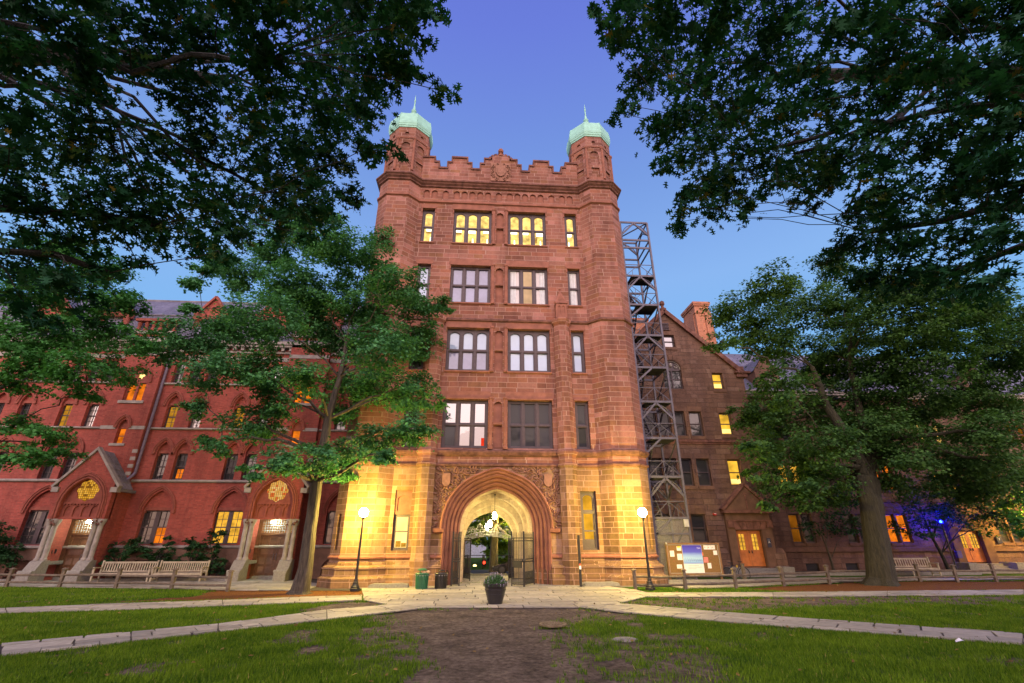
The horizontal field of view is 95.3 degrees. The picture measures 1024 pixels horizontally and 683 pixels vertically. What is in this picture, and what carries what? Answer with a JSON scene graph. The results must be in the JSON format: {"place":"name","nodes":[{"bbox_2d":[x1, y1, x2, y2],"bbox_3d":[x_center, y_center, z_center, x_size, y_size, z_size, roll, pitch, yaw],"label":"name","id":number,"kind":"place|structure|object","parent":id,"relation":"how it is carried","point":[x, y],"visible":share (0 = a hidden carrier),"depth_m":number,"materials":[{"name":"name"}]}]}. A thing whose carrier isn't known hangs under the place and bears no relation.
{"place":"outdoors","nodes":[
{"label":"outdoors","id":0,"kind":"place"},
{"bbox_2d":[0,595,361,612],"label":"path","id":1,"kind":"structure","parent":0,"point":[204,603],"depth_m":14.96,"materials":[{"name":"concrete"}]},
{"bbox_2d":[0,604,425,656],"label":"path","id":2,"kind":"structure","parent":0,"point":[52,644],"depth_m":10.57,"materials":[{"name":"concrete"}]},
{"bbox_2d":[465,520,485,557],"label":"street building","id":3,"kind":"structure","parent":0,"point":[475,550],"depth_m":56.47,"materials":[{"name":"paint"}]},
{"bbox_2d":[464,570,507,573],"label":"road","id":4,"kind":"structure","parent":0,"point":[479,572],"depth_m":29.99,"materials":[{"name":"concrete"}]},
{"bbox_2d":[492,560,507,573],"bbox_3d":[0.426,13.763,28.778,3.320,1.016,1.400,1,-23,-3],"label":"parked car","id":5,"kind":"object","parent":4,"relation":"on","point":[502,568],"visible":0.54,"depth_m":28.06,"materials":[{"name":"black paint"}]},
{"bbox_2d":[460,576,522,583],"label":"passage floor","id":6,"kind":"structure","parent":0,"point":[477,579],"depth_m":24.31,"materials":[{"name":"stone"}]},
{"bbox_2d":[0,541,1023,682],"bbox_3d":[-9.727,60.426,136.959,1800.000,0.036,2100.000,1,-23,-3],"label":"ground","id":7,"kind":"structure","parent":0,"point":[506,656],"depth_m":9.84,"materials":[{"name":"green plant"}]},
{"bbox_2d":[0,224,163,472],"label":"maple tree","id":8,"kind":"object","parent":7,"relation":"on","point":[32,351],"visible":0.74,"depth_m":20.94,"materials":[{"name":"green plant"}]},
{"bbox_2d":[0,567,233,591],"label":"rail fence","id":9,"kind":"object","parent":7,"relation":"on","point":[63,574],"visible":0.97,"depth_m":20.51,"materials":[{"name":"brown wood"}]},
{"bbox_2d":[92,578,224,580],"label":"kerb","id":10,"kind":"structure","parent":7,"relation":"on","point":[137,579],"depth_m":23.81,"materials":[{"name":"grey stone"}]},
{"bbox_2d":[0,579,349,590],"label":"walkway","id":11,"kind":"structure","parent":7,"relation":"on","point":[257,585],"depth_m":21.23,"materials":[{"name":"beige concrete"}]},
{"bbox_2d":[89,560,159,581],"bbox_3d":[-19.453,11.553,23.468,2.740,0.985,0.670,1,-23,-3],"label":"garden bench","id":12,"kind":"object","parent":11,"relation":"on","point":[143,571],"visible":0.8,"depth_m":23.73,"materials":[{"name":"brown wood"}]},
{"bbox_2d":[149,560,210,581],"bbox_3d":[-16.756,11.599,23.584,2.430,0.985,0.670,1,-23,-3],"label":"garden bench","id":13,"kind":"object","parent":11,"relation":"on","point":[188,571],"visible":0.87,"depth_m":23.83,"materials":[{"name":"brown wood"}]},
{"bbox_2d":[0,294,360,581],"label":"brick hall","id":14,"kind":"structure","parent":7,"relation":"on","point":[147,474],"depth_m":26.54,"materials":[{"name":"red brick"}]},
{"bbox_2d":[18,510,49,544],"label":"window","id":15,"kind":"structure","parent":14,"relation":"in","point":[33,531],"depth_m":25.66,"materials":[{"name":"glass"}]},
{"bbox_2d":[57,404,72,425],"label":"window","id":16,"kind":"structure","parent":14,"relation":"in","point":[67,409],"depth_m":28.10,"materials":[{"name":"glass"}]},
{"bbox_2d":[84,405,98,425],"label":"window","id":17,"kind":"structure","parent":14,"relation":"in","point":[91,415],"depth_m":28.17,"materials":[{"name":"glass"}]},
{"bbox_2d":[137,510,169,543],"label":"window","id":18,"kind":"structure","parent":14,"relation":"in","point":[154,523],"depth_m":26.07,"materials":[{"name":"glass"}]},
{"bbox_2d":[152,454,167,478],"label":"window","id":19,"kind":"structure","parent":14,"relation":"in","point":[162,459],"depth_m":27.31,"materials":[{"name":"glass"}]},
{"bbox_2d":[164,406,177,427],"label":"window","id":20,"kind":"structure","parent":14,"relation":"in","point":[170,419],"depth_m":28.45,"materials":[{"name":"glass"}]},
{"bbox_2d":[172,454,187,479],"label":"window","id":21,"kind":"structure","parent":14,"relation":"in","point":[182,459],"depth_m":27.37,"materials":[{"name":"glass"}]},
{"bbox_2d":[211,511,242,543],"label":"window","id":22,"kind":"structure","parent":14,"relation":"in","point":[225,520],"depth_m":26.34,"materials":[{"name":"glass"}]},
{"bbox_2d":[223,454,237,479],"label":"window","id":23,"kind":"structure","parent":14,"relation":"in","point":[229,472],"depth_m":27.54,"materials":[{"name":"glass"}]},
{"bbox_2d":[324,511,335,543],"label":"window","id":24,"kind":"structure","parent":14,"relation":"in","point":[331,516],"depth_m":26.62,"materials":[{"name":"glass"}]},
{"bbox_2d":[0,0,462,337],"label":"oak tree","id":25,"kind":"object","parent":7,"relation":"on","point":[81,57],"visible":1,"depth_m":5.94,"materials":[{"name":"green plant"}]},
{"bbox_2d":[133,203,455,594],"bbox_3d":[-10.790,1.075,22.226,16.008,19.567,9.163,1,-23,-3],"label":"oak tree","id":26,"kind":"object","parent":7,"relation":"on","point":[293,302],"visible":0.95,"depth_m":21.45,"materials":[{"name":"green plant"}]},
{"bbox_2d":[350,508,367,591],"bbox_3d":[-6.442,8.742,19.754,0.400,3.210,0.390,1,-23,-3],"label":"street lamp","id":27,"kind":"object","parent":7,"relation":"on","point":[363,512],"visible":1,"depth_m":19.61,"materials":[{"name":"metal"}]},
{"bbox_2d":[468,514,510,571],"bbox_3d":[-1.232,12.227,31.338,6.567,6.161,3.428,1,-23,-3],"label":"street tree","id":28,"kind":"object","parent":7,"relation":"on","point":[493,558],"visible":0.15,"depth_m":30.86,"materials":[{"name":"green plant"}]},
{"bbox_2d":[316,96,668,588],"bbox_3d":[-0.856,-2.782,29.260,16.020,31.850,5.580,1,-23,-3],"label":"gatehouse","id":29,"kind":"object","parent":7,"relation":"on","point":[539,422],"visible":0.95,"depth_m":25.20,"materials":[{"name":"stone"}]},
{"bbox_2d":[391,514,410,550],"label":"window","id":30,"kind":"structure","parent":29,"relation":"in","point":[401,526],"depth_m":22.16,"materials":[{"name":"glass"}]},
{"bbox_2d":[417,266,430,299],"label":"window","id":31,"kind":"structure","parent":29,"relation":"in","point":[428,268],"depth_m":27.57,"materials":[{"name":"glass"}]},
{"bbox_2d":[421,210,434,240],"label":"window","id":32,"kind":"structure","parent":29,"relation":"in","point":[427,231],"depth_m":29.42,"materials":[{"name":"glass"}]},
{"bbox_2d":[450,532,459,585],"bbox_3d":[-2.609,9.991,21.538,0.065,2.260,0.815,-7,-24,16],"label":"gate leaf","id":33,"kind":"object","parent":29,"relation":"attached to","point":[455,556],"visible":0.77,"depth_m":21.56,"materials":[{"name":"metal"}]},
{"bbox_2d":[451,532,461,585],"bbox_3d":[-2.525,9.846,21.198,0.391,2.260,0.057,5,-24,-11],"label":"gate leaf","id":34,"kind":"object","parent":29,"relation":"attached to","point":[457,561],"visible":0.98,"depth_m":21.14,"materials":[{"name":"metal"}]},
{"bbox_2d":[441,400,487,447],"bbox_3d":[-2.450,4.303,24.348,2.370,2.531,0.130,1,-23,-3],"label":"window","id":35,"kind":"structure","parent":29,"relation":"in","point":[464,424],"depth_m":24.35,"materials":[{"name":"glass"}]},
{"bbox_2d":[463,538,470,580],"bbox_3d":[-2.354,11.325,24.337,0.066,1.998,0.997,12,-26,-25],"label":"gate leaf","id":36,"kind":"object","parent":29,"relation":"attached to","point":[467,569],"visible":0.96,"depth_m":24.26,"materials":[{"name":"metal"}]},
{"bbox_2d":[445,329,489,370],"bbox_3d":[-2.455,0.494,25.970,2.370,2.511,0.130,1,-23,-3],"label":"window","id":37,"kind":"structure","parent":29,"relation":"in","point":[469,349],"depth_m":25.98,"materials":[{"name":"glass"}]},
{"bbox_2d":[449,267,490,302],"bbox_3d":[-2.461,-3.302,27.587,2.370,2.461,0.130,1,-23,-3],"label":"window","id":38,"kind":"structure","parent":29,"relation":"in","point":[467,284],"depth_m":27.61,"materials":[{"name":"glass"}]},
{"bbox_2d":[453,211,491,242],"bbox_3d":[-2.492,-7.033,29.609,2.570,2.950,0.930,1,-23,-3],"label":"window","id":39,"kind":"structure","parent":29,"relation":"in","point":[469,227],"depth_m":29.64,"materials":[{"name":"glass"}]},
{"bbox_2d":[464,525,512,539],"bbox_3d":[-1.252,10.267,25.274,2.692,1.071,0.055,1,-23,-3],"label":"gate overthrow","id":40,"kind":"object","parent":29,"relation":"attached to","point":[493,531],"visible":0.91,"depth_m":25.23,"materials":[{"name":"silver metal"}]},
{"bbox_2d":[508,538,512,580],"bbox_3d":[-0.044,11.381,24.477,0.064,1.998,0.969,-7,-24,15],"label":"gate leaf","id":41,"kind":"object","parent":29,"relation":"attached to","point":[509,559],"visible":0.53,"depth_m":24.32,"materials":[{"name":"metal"}]},
{"bbox_2d":[511,531,524,586],"bbox_3d":[0.260,9.748,20.977,0.748,2.260,0.176,-12,-26,26],"label":"gate leaf","id":42,"kind":"object","parent":29,"relation":"attached to","point":[517,563],"visible":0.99,"depth_m":20.95,"materials":[{"name":"metal"}]},
{"bbox_2d":[508,214,545,244],"bbox_3d":[0.901,-6.951,29.814,2.570,2.950,0.930,1,-23,-3],"label":"window","id":43,"kind":"structure","parent":29,"relation":"in","point":[523,229],"depth_m":29.84,"materials":[{"name":"glass"}]},
{"bbox_2d":[508,269,547,303],"bbox_3d":[0.932,-3.219,27.792,2.370,2.461,0.133,1,-23,-3],"label":"window","id":44,"kind":"structure","parent":29,"relation":"in","point":[525,286],"depth_m":27.80,"materials":[{"name":"glass"}]},
{"bbox_2d":[508,331,549,371],"bbox_3d":[0.938,0.576,26.175,2.370,2.511,0.130,1,-23,-3],"label":"window","id":45,"kind":"structure","parent":29,"relation":"in","point":[528,351],"depth_m":26.18,"materials":[{"name":"glass"}]},
{"bbox_2d":[524,532,534,586],"bbox_3d":[0.778,9.926,21.397,0.068,2.260,1.253,-10,-25,22],"label":"gate leaf","id":46,"kind":"object","parent":29,"relation":"attached to","point":[529,576],"visible":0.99,"depth_m":21.36,"materials":[{"name":"metal"}]},
{"bbox_2d":[508,401,552,448],"bbox_3d":[0.943,4.385,24.553,2.370,2.531,0.130,1,-23,-3],"label":"window","id":47,"kind":"structure","parent":29,"relation":"in","point":[529,422],"depth_m":24.55,"materials":[{"name":"glass"}]},
{"bbox_2d":[564,216,576,246],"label":"window","id":48,"kind":"structure","parent":29,"relation":"in","point":[570,225],"depth_m":29.96,"materials":[{"name":"glass"}]},
{"bbox_2d":[567,271,580,304],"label":"window","id":49,"kind":"structure","parent":29,"relation":"in","point":[573,276],"depth_m":27.95,"materials":[{"name":"glass"}]},
{"bbox_2d":[571,332,584,372],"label":"window","id":50,"kind":"structure","parent":29,"relation":"in","point":[578,361],"depth_m":26.34,"materials":[{"name":"glass"}]},
{"bbox_2d":[575,402,589,448],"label":"window","id":51,"kind":"structure","parent":29,"relation":"in","point":[581,408],"depth_m":24.71,"materials":[{"name":"glass"}]},
{"bbox_2d":[580,491,598,549],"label":"window","id":52,"kind":"structure","parent":29,"relation":"in","point":[589,532],"depth_m":22.93,"materials":[{"name":"glass"}]},
{"bbox_2d":[475,514,510,563],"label":"street tree","id":53,"kind":"object","parent":7,"relation":"on","point":[502,547],"visible":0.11,"depth_m":40.86,"materials":[{"name":"green plant"}]},
{"bbox_2d":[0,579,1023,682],"bbox_3d":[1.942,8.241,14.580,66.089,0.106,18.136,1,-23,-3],"label":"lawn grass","id":54,"kind":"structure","parent":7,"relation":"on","point":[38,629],"depth_m":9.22,"materials":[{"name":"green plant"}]},
{"bbox_2d":[539,621,566,627],"bbox_3d":[0.987,6.822,11.268,0.660,0.044,0.660,1,-23,-3],"label":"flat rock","id":55,"kind":"object","parent":54,"relation":"on","point":[553,624],"visible":1,"depth_m":11.16,"materials":[{"name":"stone"}]},
{"bbox_2d":[19,584,1022,681],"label":"fallen leaves","id":56,"kind":"object","parent":7,"relation":"on","point":[386,674],"visible":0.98,"depth_m":10.91,"materials":[{"name":"brown plant"}]},
{"bbox_2d":[360,582,708,607],"bbox_3d":[1.313,9.839,18.305,19.700,0.043,8.864,1,-23,-3],"label":"paved court","id":57,"kind":"object","parent":7,"relation":"on","point":[473,595],"visible":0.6,"depth_m":16.97,"materials":[{"name":"stone"}]},
{"bbox_2d":[368,583,408,587],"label":"stone block","id":58,"kind":"structure","parent":57,"relation":"on","point":[389,585],"depth_m":20.10,"materials":[{"name":"grey stone"}]},
{"bbox_2d":[415,568,428,589],"bbox_3d":[-3.826,10.075,19.837,0.600,0.815,0.600,1,-23,-3],"label":"litter bin","id":59,"kind":"object","parent":57,"relation":"on","point":[421,580],"visible":0.94,"depth_m":19.64,"materials":[{"name":"green plastic"}]},
{"bbox_2d":[435,570,447,588],"bbox_3d":[-3.031,10.149,19.916,0.570,0.739,0.570,1,-23,-3],"label":"litter bin","id":60,"kind":"object","parent":57,"relation":"on","point":[440,580],"visible":0.98,"depth_m":19.74,"materials":[{"name":"black metal"}]},
{"bbox_2d":[483,582,507,604],"bbox_3d":[-0.538,8.159,15.112,0.790,0.630,0.790,1,-23,-3],"label":"planter","id":61,"kind":"object","parent":57,"relation":"on","point":[495,593],"visible":0.87,"depth_m":14.88,"materials":[{"name":"black plastic"}]},
{"bbox_2d":[483,572,507,586],"bbox_3d":[-0.538,7.778,15.270,0.818,0.427,0.810,1,-23,-3],"label":"pot plant","id":62,"kind":"object","parent":61,"relation":"in","point":[494,579],"visible":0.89,"depth_m":15.10,"materials":[{"name":"green plant"}]},
{"bbox_2d":[577,535,585,586],"bbox_3d":[3.093,9.841,20.975,0.454,2.120,0.609,1,-23,-3],"label":"reader post","id":63,"kind":"object","parent":57,"relation":"on","point":[579,561],"visible":0.95,"depth_m":20.79,"materials":[{"name":"black metal"}]},
{"bbox_2d":[582,581,619,586],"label":"stone block","id":64,"kind":"structure","parent":57,"relation":"on","point":[608,583],"depth_m":20.66,"materials":[{"name":"grey stone"}]},
{"bbox_2d":[638,508,654,590],"bbox_3d":[5.696,8.761,19.840,0.400,3.210,0.390,1,-23,-3],"label":"street lamp","id":65,"kind":"object","parent":7,"relation":"on","point":[642,512],"visible":1,"depth_m":19.71,"materials":[{"name":"metal"}]},
{"bbox_2d":[668,579,753,582],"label":"kerb","id":66,"kind":"structure","parent":7,"relation":"on","point":[699,580],"depth_m":22.58,"materials":[{"name":"grey stone"}]},
{"bbox_2d":[587,0,1023,316],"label":"oak tree","id":67,"kind":"object","parent":7,"relation":"on","point":[997,81],"visible":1,"depth_m":7.09,"materials":[{"name":"green plant"}]},
{"bbox_2d":[631,563,1023,589],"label":"rail fence","id":68,"kind":"object","parent":7,"relation":"on","point":[918,576],"visible":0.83,"depth_m":21.79,"materials":[{"name":"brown wood"}]},
{"bbox_2d":[632,301,1023,576],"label":"brownstone hall","id":69,"kind":"structure","parent":7,"relation":"on","point":[707,388],"depth_m":30.04,"materials":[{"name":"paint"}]},
{"bbox_2d":[648,459,662,484],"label":"window","id":70,"kind":"structure","parent":69,"relation":"in","point":[654,462],"depth_m":29.10,"materials":[{"name":"glass"}]},
{"bbox_2d":[655,514,671,541],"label":"window","id":71,"kind":"structure","parent":69,"relation":"in","point":[667,515],"depth_m":27.69,"materials":[{"name":"glass"}]},
{"bbox_2d":[659,412,671,435],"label":"window","id":72,"kind":"structure","parent":69,"relation":"in","point":[665,419],"depth_m":30.24,"materials":[{"name":"glass"}]},
{"bbox_2d":[663,361,682,388],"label":"window","id":73,"kind":"structure","parent":69,"relation":"in","point":[674,369],"depth_m":31.55,"materials":[{"name":"glass"}]},
{"bbox_2d":[674,412,685,435],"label":"window","id":74,"kind":"structure","parent":69,"relation":"in","point":[679,417],"depth_m":30.28,"materials":[{"name":"glass"}]},
{"bbox_2d":[681,459,693,485],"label":"window","id":75,"kind":"structure","parent":69,"relation":"in","point":[686,466],"depth_m":29.09,"materials":[{"name":"glass"}]},
{"bbox_2d":[688,412,702,435],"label":"window","id":76,"kind":"structure","parent":69,"relation":"in","point":[695,420],"depth_m":30.36,"materials":[{"name":"glass"}]},
{"bbox_2d":[691,514,707,541],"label":"window","id":77,"kind":"structure","parent":69,"relation":"in","point":[698,523],"depth_m":27.84,"materials":[{"name":"glass"}]},
{"bbox_2d":[696,459,710,485],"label":"window","id":78,"kind":"structure","parent":69,"relation":"in","point":[702,464],"depth_m":29.15,"materials":[{"name":"glass"}]},
{"bbox_2d":[719,413,732,434],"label":"window","id":79,"kind":"structure","parent":69,"relation":"in","point":[725,422],"depth_m":30.48,"materials":[{"name":"glass"}]},
{"bbox_2d":[727,460,741,484],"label":"window","id":80,"kind":"structure","parent":69,"relation":"in","point":[733,465],"depth_m":29.32,"materials":[{"name":"glass"}]},
{"bbox_2d":[736,531,752,565],"bbox_3d":[13.573,12.124,27.393,0.774,1.920,0.080,1,-23,-3],"label":"door","id":81,"kind":"structure","parent":69,"relation":"in","point":[742,538],"depth_m":27.42,"materials":[{"name":"brown wood"}]},
{"bbox_2d":[723,486,776,567],"bbox_3d":[14.083,11.150,27.697,2.980,4.950,0.350,1,-23,-3],"label":"doorway","id":82,"kind":"structure","parent":69,"relation":"in","point":[738,503],"depth_m":27.74,"materials":[{"name":"brown stone"}]},
{"bbox_2d":[747,531,765,565],"bbox_3d":[14.358,12.143,27.440,0.774,1.920,0.080,1,-23,-3],"label":"door","id":83,"kind":"structure","parent":69,"relation":"in","point":[754,538],"depth_m":27.45,"materials":[{"name":"brown wood"}]},
{"bbox_2d":[788,514,802,542],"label":"window","id":84,"kind":"structure","parent":69,"relation":"in","point":[793,519],"depth_m":30.13,"materials":[{"name":"glass"}]},
{"bbox_2d":[800,514,815,542],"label":"window","id":85,"kind":"structure","parent":69,"relation":"in","point":[806,517],"depth_m":30.17,"materials":[{"name":"glass"}]},
{"bbox_2d":[885,514,899,542],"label":"window","id":86,"kind":"structure","parent":69,"relation":"in","point":[894,538],"depth_m":30.45,"materials":[{"name":"glass"}]},
{"bbox_2d":[895,514,911,542],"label":"window","id":87,"kind":"structure","parent":69,"relation":"in","point":[900,519],"depth_m":30.63,"materials":[{"name":"glass"}]},
{"bbox_2d":[958,531,975,561],"bbox_3d":[29.285,13.254,30.200,0.764,1.840,0.080,1,-23,-3],"label":"door","id":88,"kind":"structure","parent":69,"relation":"in","point":[966,546],"depth_m":30.21,"materials":[{"name":"brown wood"}]},
{"bbox_2d":[942,503,999,562],"bbox_3d":[29.686,12.579,30.277,3.000,4.300,0.420,1,-23,-3],"label":"doorway","id":89,"kind":"structure","parent":69,"relation":"in","point":[989,550],"depth_m":30.16,"materials":[{"name":"brown stone"}]},
{"bbox_2d":[965,531,986,561],"bbox_3d":[30.059,13.273,30.247,0.764,1.840,0.080,1,-23,-3],"label":"door","id":90,"kind":"structure","parent":69,"relation":"in","point":[974,542],"depth_m":30.25,"materials":[{"name":"brown"}]},
{"bbox_2d":[671,577,1023,588],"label":"walkway","id":91,"kind":"structure","parent":7,"relation":"on","point":[806,582],"depth_m":23.10,"materials":[{"name":"concrete"}]},
{"bbox_2d":[620,221,697,578],"bbox_3d":[8.039,2.322,28.016,1.940,21.460,2.495,1,-23,-3],"label":"fire escape","id":92,"kind":"object","parent":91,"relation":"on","point":[648,310],"visible":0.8,"depth_m":27.31,"materials":[{"name":"grey metal"}]},
{"bbox_2d":[665,542,723,579],"bbox_3d":[8.986,10.891,23.058,2.762,1.805,0.290,1,-23,-3],"label":"notice board","id":93,"kind":"object","parent":91,"relation":"on","point":[698,558],"visible":1,"depth_m":23.08,"materials":[{"name":"brown wood"}]},
{"bbox_2d":[689,252,1023,586],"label":"elm tree","id":94,"kind":"object","parent":7,"relation":"on","point":[877,436],"visible":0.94,"depth_m":24.49,"materials":[{"name":"green plant"}]},
{"bbox_2d":[795,571,929,571],"bbox_3d":[21.856,14.025,28.247,11.900,0.170,1.600,1,-23,-3],"label":"planting bed","id":95,"kind":"object","parent":7,"relation":"on","point":[896,571],"visible":0.07,"depth_m":28.51,"materials":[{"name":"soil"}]},
{"bbox_2d":[794,473,861,569],"bbox_3d":[20.251,11.202,29.288,5.862,5.897,2.914,1,-23,-3],"label":"dogwood tree","id":96,"kind":"object","parent":95,"relation":"on","point":[837,528],"visible":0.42,"depth_m":29.01,"materials":[{"name":"green plant"}]},
{"bbox_2d":[887,483,1012,569],"bbox_3d":[26.791,11.318,29.086,7.664,5.535,3.690,3,-23,-7],"label":"dogwood tree","id":97,"kind":"object","parent":95,"relation":"on","point":[945,511],"visible":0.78,"depth_m":29.05,"materials":[{"name":"green plant"}]},
{"bbox_2d":[796,572,981,575],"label":"kerb","id":98,"kind":"structure","parent":7,"relation":"on","point":[898,573],"depth_m":27.35,"materials":[{"name":"grey stone"}]},
{"bbox_2d":[893,557,941,575],"bbox_3d":[22.723,12.910,26.795,3.280,0.985,0.670,1,-23,-3],"label":"garden bench","id":99,"kind":"object","parent":7,"relation":"on","point":[929,566],"visible":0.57,"depth_m":27.08,"materials":[{"name":"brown wood"}]},
{"bbox_2d":[967,466,1023,538],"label":"young tree","id":100,"kind":"object","parent":7,"relation":"on","point":[1011,514],"visible":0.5,"depth_m":28.20,"materials":[{"name":"green plant"}]},
{"bbox_2d":[0,0,1023,539],"label":"sky","id":101,"kind":"structure","parent":0,"point":[527,71],"materials":[{"name":"blue"}]},
{"bbox_2d":[580,603,1023,644],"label":"path","id":102,"kind":"structure","parent":0,"point":[907,630],"depth_m":11.35,"materials":[{"name":"grey concrete"}]},
{"bbox_2d":[646,589,1023,596],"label":"path","id":103,"kind":"structure","parent":0,"point":[854,593],"depth_m":17.65,"materials":[{"name":"beige concrete"}]},
{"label":"planting bed","id":104,"kind":"structure","parent":0,"visible":0},
{"bbox_2d":[99,536,146,577],"bbox_3d":[-20.509,11.373,24.618,2.206,2.130,1.336,-4,-23,10],"label":"shrub","id":105,"kind":"object","parent":104,"relation":"on","point":[128,548],"visible":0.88,"depth_m":24.59,"materials":[{"name":"green plant"}]},
{"bbox_2d":[136,535,176,577],"bbox_3d":[-18.701,11.444,24.829,2.255,2.163,1.123,1,-23,-3],"label":"shrub","id":106,"kind":"object","parent":104,"relation":"on","point":[147,555],"visible":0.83,"depth_m":24.83,"materials":[{"name":"green plant"}]},
{"bbox_2d":[167,536,207,569],"bbox_3d":[-16.991,11.469,24.814,1.911,2.101,1.285,1,-23,-3],"label":"shrub","id":107,"kind":"object","parent":104,"relation":"on","point":[194,545],"visible":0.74,"depth_m":24.83,"materials":[{"name":"green plant"}]},
{"bbox_2d":[198,528,230,575],"bbox_3d":[-15.965,11.320,24.971,1.352,2.486,0.989,-8,-24,18],"label":"shrub","id":108,"kind":"object","parent":104,"relation":"on","point":[216,551],"visible":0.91,"depth_m":24.94,"materials":[{"name":"green plant"}]},
{"bbox_2d":[203,557,227,575],"bbox_3d":[-15.540,11.886,24.460,1.166,1.068,0.910,1,-23,-3],"label":"shrub","id":109,"kind":"object","parent":104,"relation":"on","point":[221,571],"visible":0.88,"depth_m":24.45,"materials":[{"name":"green plant"}]},
{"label":"planting bed","id":110,"kind":"structure","parent":0,"visible":0},
{"bbox_2d":[0,522,27,567],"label":"shrub","id":111,"kind":"object","parent":110,"relation":"on","point":[5,554],"visible":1,"depth_m":24.37,"materials":[{"name":"green plant"}]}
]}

